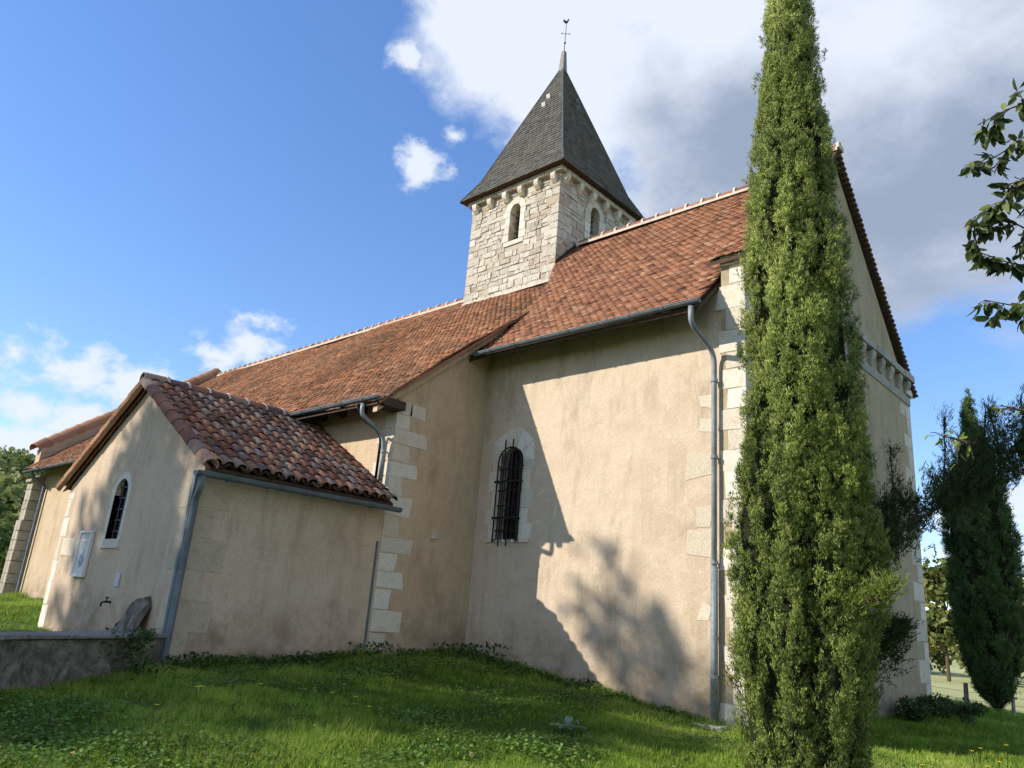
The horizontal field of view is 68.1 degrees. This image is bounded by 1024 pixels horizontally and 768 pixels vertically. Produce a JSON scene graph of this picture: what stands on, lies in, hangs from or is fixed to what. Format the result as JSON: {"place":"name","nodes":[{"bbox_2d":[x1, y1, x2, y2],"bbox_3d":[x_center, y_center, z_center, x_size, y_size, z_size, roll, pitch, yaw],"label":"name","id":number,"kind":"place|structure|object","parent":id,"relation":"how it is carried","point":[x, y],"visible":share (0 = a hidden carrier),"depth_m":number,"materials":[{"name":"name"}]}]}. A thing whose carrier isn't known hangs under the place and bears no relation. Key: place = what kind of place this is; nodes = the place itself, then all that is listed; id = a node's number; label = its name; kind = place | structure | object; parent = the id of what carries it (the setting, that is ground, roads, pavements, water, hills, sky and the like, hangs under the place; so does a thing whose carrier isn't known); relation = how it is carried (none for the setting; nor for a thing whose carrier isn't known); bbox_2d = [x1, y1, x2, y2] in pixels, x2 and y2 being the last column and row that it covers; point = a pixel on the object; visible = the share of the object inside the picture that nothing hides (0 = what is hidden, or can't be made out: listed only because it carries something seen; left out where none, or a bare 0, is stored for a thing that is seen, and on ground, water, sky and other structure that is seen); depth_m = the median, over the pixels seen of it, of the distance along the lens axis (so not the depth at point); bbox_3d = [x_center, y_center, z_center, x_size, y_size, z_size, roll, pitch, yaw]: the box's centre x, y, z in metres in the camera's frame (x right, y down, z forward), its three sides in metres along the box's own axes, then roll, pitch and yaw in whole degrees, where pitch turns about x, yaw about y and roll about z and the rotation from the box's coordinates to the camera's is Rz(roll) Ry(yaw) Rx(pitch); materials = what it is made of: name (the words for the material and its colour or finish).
{"place":"outdoors","nodes":[
{"label":"outdoors","id":0,"kind":"place"},
{"bbox_2d":[0,507,1023,767],"bbox_3d":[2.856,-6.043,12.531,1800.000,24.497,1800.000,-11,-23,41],"label":"ground","id":1,"kind":"structure","parent":0,"point":[956,683],"depth_m":7.21,"materials":[{"name":"green plant"}]},
{"bbox_2d":[0,519,19,583],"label":"bush","id":2,"kind":"object","parent":1,"relation":"on","point":[7,532],"visible":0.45,"depth_m":23.57,"materials":[{"name":"green plant"}]},
{"bbox_2d":[0,445,43,528],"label":"hillside wood","id":3,"kind":"object","parent":1,"relation":"on","point":[13,483],"visible":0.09,"depth_m":108.63,"materials":[{"name":"green plant"}]},
{"bbox_2d":[0,631,166,690],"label":"wall","id":4,"kind":"structure","parent":1,"relation":"on","point":[36,658],"depth_m":7.19,"materials":[{"name":"grey concrete"}]},
{"bbox_2d":[91,626,155,678],"bbox_3d":[-4.019,2.836,7.853,0.133,0.630,0.852,1,-17,13],"label":"climbing weed","id":5,"kind":"object","parent":4,"relation":"attached to","point":[144,631],"visible":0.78,"depth_m":7.99,"materials":[{"name":"green plant"}]},
{"bbox_2d":[114,596,151,630],"bbox_3d":[-4.763,2.964,9.374,0.666,0.693,0.274,-11,-23,41],"label":"stone slab","id":6,"kind":"object","parent":1,"relation":"on","point":[134,614],"depth_m":9.32,"materials":[{"name":"grey stone"}]},
{"bbox_2d":[30,652,744,767],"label":"fallen leaves","id":7,"kind":"object","parent":1,"relation":"on","point":[71,752],"visible":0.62,"depth_m":7.09,"materials":[{"name":"brown plant"}]},
{"bbox_2d":[130,641,692,717],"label":"weeds","id":8,"kind":"object","parent":1,"relation":"on","point":[304,657],"visible":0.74,"depth_m":9.84,"materials":[{"name":"green plant"}]},
{"bbox_2d":[0,648,912,767],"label":"clover","id":9,"kind":"object","parent":1,"relation":"on","point":[67,748],"visible":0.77,"depth_m":6.54,"materials":[{"name":"green plant"}]},
{"bbox_2d":[0,19,931,731],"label":"church","id":10,"kind":"structure","parent":1,"relation":"on","point":[528,449],"depth_m":11.50,"materials":[{"name":"paint"}]},
{"bbox_2d":[70,530,94,576],"bbox_3d":[-6.363,2.515,11.233,0.470,0.670,0.051,-11,-23,41],"label":"notice board","id":11,"kind":"object","parent":10,"relation":"attached to","point":[82,554],"visible":1,"depth_m":11.22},
{"bbox_2d":[100,597,110,606],"bbox_3d":[-5.421,2.911,10.132,0.097,0.130,0.130,2,-17,10],"label":"wall tap","id":12,"kind":"object","parent":10,"relation":"attached to","point":[106,601],"depth_m":10.11,"materials":[{"name":"black metal"}]},
{"bbox_2d":[98,472,131,547],"bbox_3d":[-5.581,1.825,10.929,0.683,1.091,0.246,-11,-23,41],"label":"annex window","id":13,"kind":"structure","parent":10,"relation":"in","point":[114,541],"depth_m":10.91,"materials":[{"name":"white glass"}]},
{"bbox_2d":[113,573,120,586],"bbox_3d":[-5.315,2.637,10.204,0.140,0.180,0.016,-11,-23,41],"label":"plaque","id":14,"kind":"object","parent":10,"relation":"attached to","point":[117,580],"visible":1,"depth_m":10.19,"materials":[{"name":"stone"}]},
{"bbox_2d":[484,428,534,545],"bbox_3d":[0.020,1.686,12.392,1.016,1.936,0.318,-11,-23,41],"label":"chancel window","id":15,"kind":"structure","parent":10,"relation":"in","point":[516,528],"depth_m":12.34,"materials":[{"name":"beige glass"}]},
{"bbox_2d":[502,197,526,247],"bbox_3d":[0.160,-3.995,18.866,0.798,1.300,0.329,-11,-23,41],"label":"belfry window","id":16,"kind":"structure","parent":10,"relation":"in","point":[520,201],"depth_m":18.83,"materials":[{"name":"white stone"}]},
{"bbox_2d":[583,202,604,238],"bbox_3d":[1.952,-3.924,18.944,0.329,1.292,0.861,-11,-23,41],"label":"belfry window","id":17,"kind":"structure","parent":10,"relation":"in","point":[589,227],"depth_m":18.99,"materials":[{"name":"white stone"}]},
{"bbox_2d":[550,714,586,730],"bbox_3d":[0.550,3.397,7.598,0.362,0.152,0.275,11,-18,-21],"label":"rosette plant","id":18,"kind":"object","parent":1,"relation":"on","point":[568,721],"visible":0.98,"depth_m":7.57,"materials":[{"name":"green plant"}]},
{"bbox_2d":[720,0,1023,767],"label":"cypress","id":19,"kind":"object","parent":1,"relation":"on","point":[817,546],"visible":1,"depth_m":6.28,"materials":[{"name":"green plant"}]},
{"bbox_2d":[888,695,934,722],"bbox_3d":[6.332,5.183,12.011,0.624,0.449,0.677,-11,-23,41],"label":"bush","id":20,"kind":"object","parent":1,"relation":"on","point":[913,712],"visible":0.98,"depth_m":11.92,"materials":[{"name":"green plant"}]},
{"bbox_2d":[917,694,946,717],"bbox_3d":[6.933,5.347,12.576,0.594,0.455,0.436,5,-17,-2],"label":"bush","id":21,"kind":"object","parent":1,"relation":"on","point":[930,700],"visible":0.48,"depth_m":12.52,"materials":[{"name":"green plant"}]},
{"bbox_2d":[922,557,958,681],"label":"tree","id":22,"kind":"object","parent":1,"relation":"on","point":[939,620],"visible":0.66,"depth_m":64.60,"materials":[{"name":"green plant"}]},
{"bbox_2d":[917,692,975,726],"bbox_3d":[7.242,5.505,12.906,0.862,0.508,0.937,5,-17,-1],"label":"bush","id":23,"kind":"object","parent":1,"relation":"on","point":[947,705],"visible":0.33,"depth_m":12.81,"materials":[{"name":"green plant"}]},
{"bbox_2d":[941,696,988,719],"bbox_3d":[8.058,5.786,13.483,0.796,0.449,0.823,-11,-23,41],"label":"bush","id":24,"kind":"object","parent":1,"relation":"on","point":[975,708],"visible":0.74,"depth_m":13.32,"materials":[{"name":"green plant"}]},
{"bbox_2d":[963,683,968,703],"bbox_3d":[10.729,7.541,17.887,0.103,0.922,0.110,12,-18,-23],"label":"fence post","id":25,"kind":"object","parent":1,"relation":"on","point":[965,690],"visible":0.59,"depth_m":17.92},
{"bbox_2d":[925,77,1023,468],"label":"fruit tree","id":26,"kind":"object","parent":1,"relation":"on","point":[985,230],"visible":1,"depth_m":4.98,"materials":[{"name":"green plant"}]},
{"bbox_2d":[929,610,1023,678],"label":"field hedge","id":27,"kind":"object","parent":1,"relation":"on","point":[939,657],"visible":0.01,"depth_m":79.74,"materials":[{"name":"green plant"}]},
{"bbox_2d":[936,388,1023,713],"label":"cypress","id":28,"kind":"object","parent":1,"relation":"on","point":[985,588],"visible":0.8,"depth_m":17.72,"materials":[{"name":"green plant"}]},
{"bbox_2d":[1011,697,1015,715],"bbox_3d":[11.470,7.544,17.319,0.084,0.752,0.076,-2,-18,20],"label":"fence post","id":29,"kind":"object","parent":1,"relation":"on","point":[1013,707],"visible":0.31,"depth_m":17.34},
{"bbox_2d":[932,686,1023,707],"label":"fence wire","id":30,"kind":"object","parent":29,"relation":"attached to","point":[970,692],"visible":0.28,"depth_m":18.01,"materials":[{"name":"metal"}]},
{"bbox_2d":[0,0,1023,609],"label":"sky","id":31,"kind":"structure","parent":0,"point":[189,189],"materials":[{"name":"blue"}]}
]}

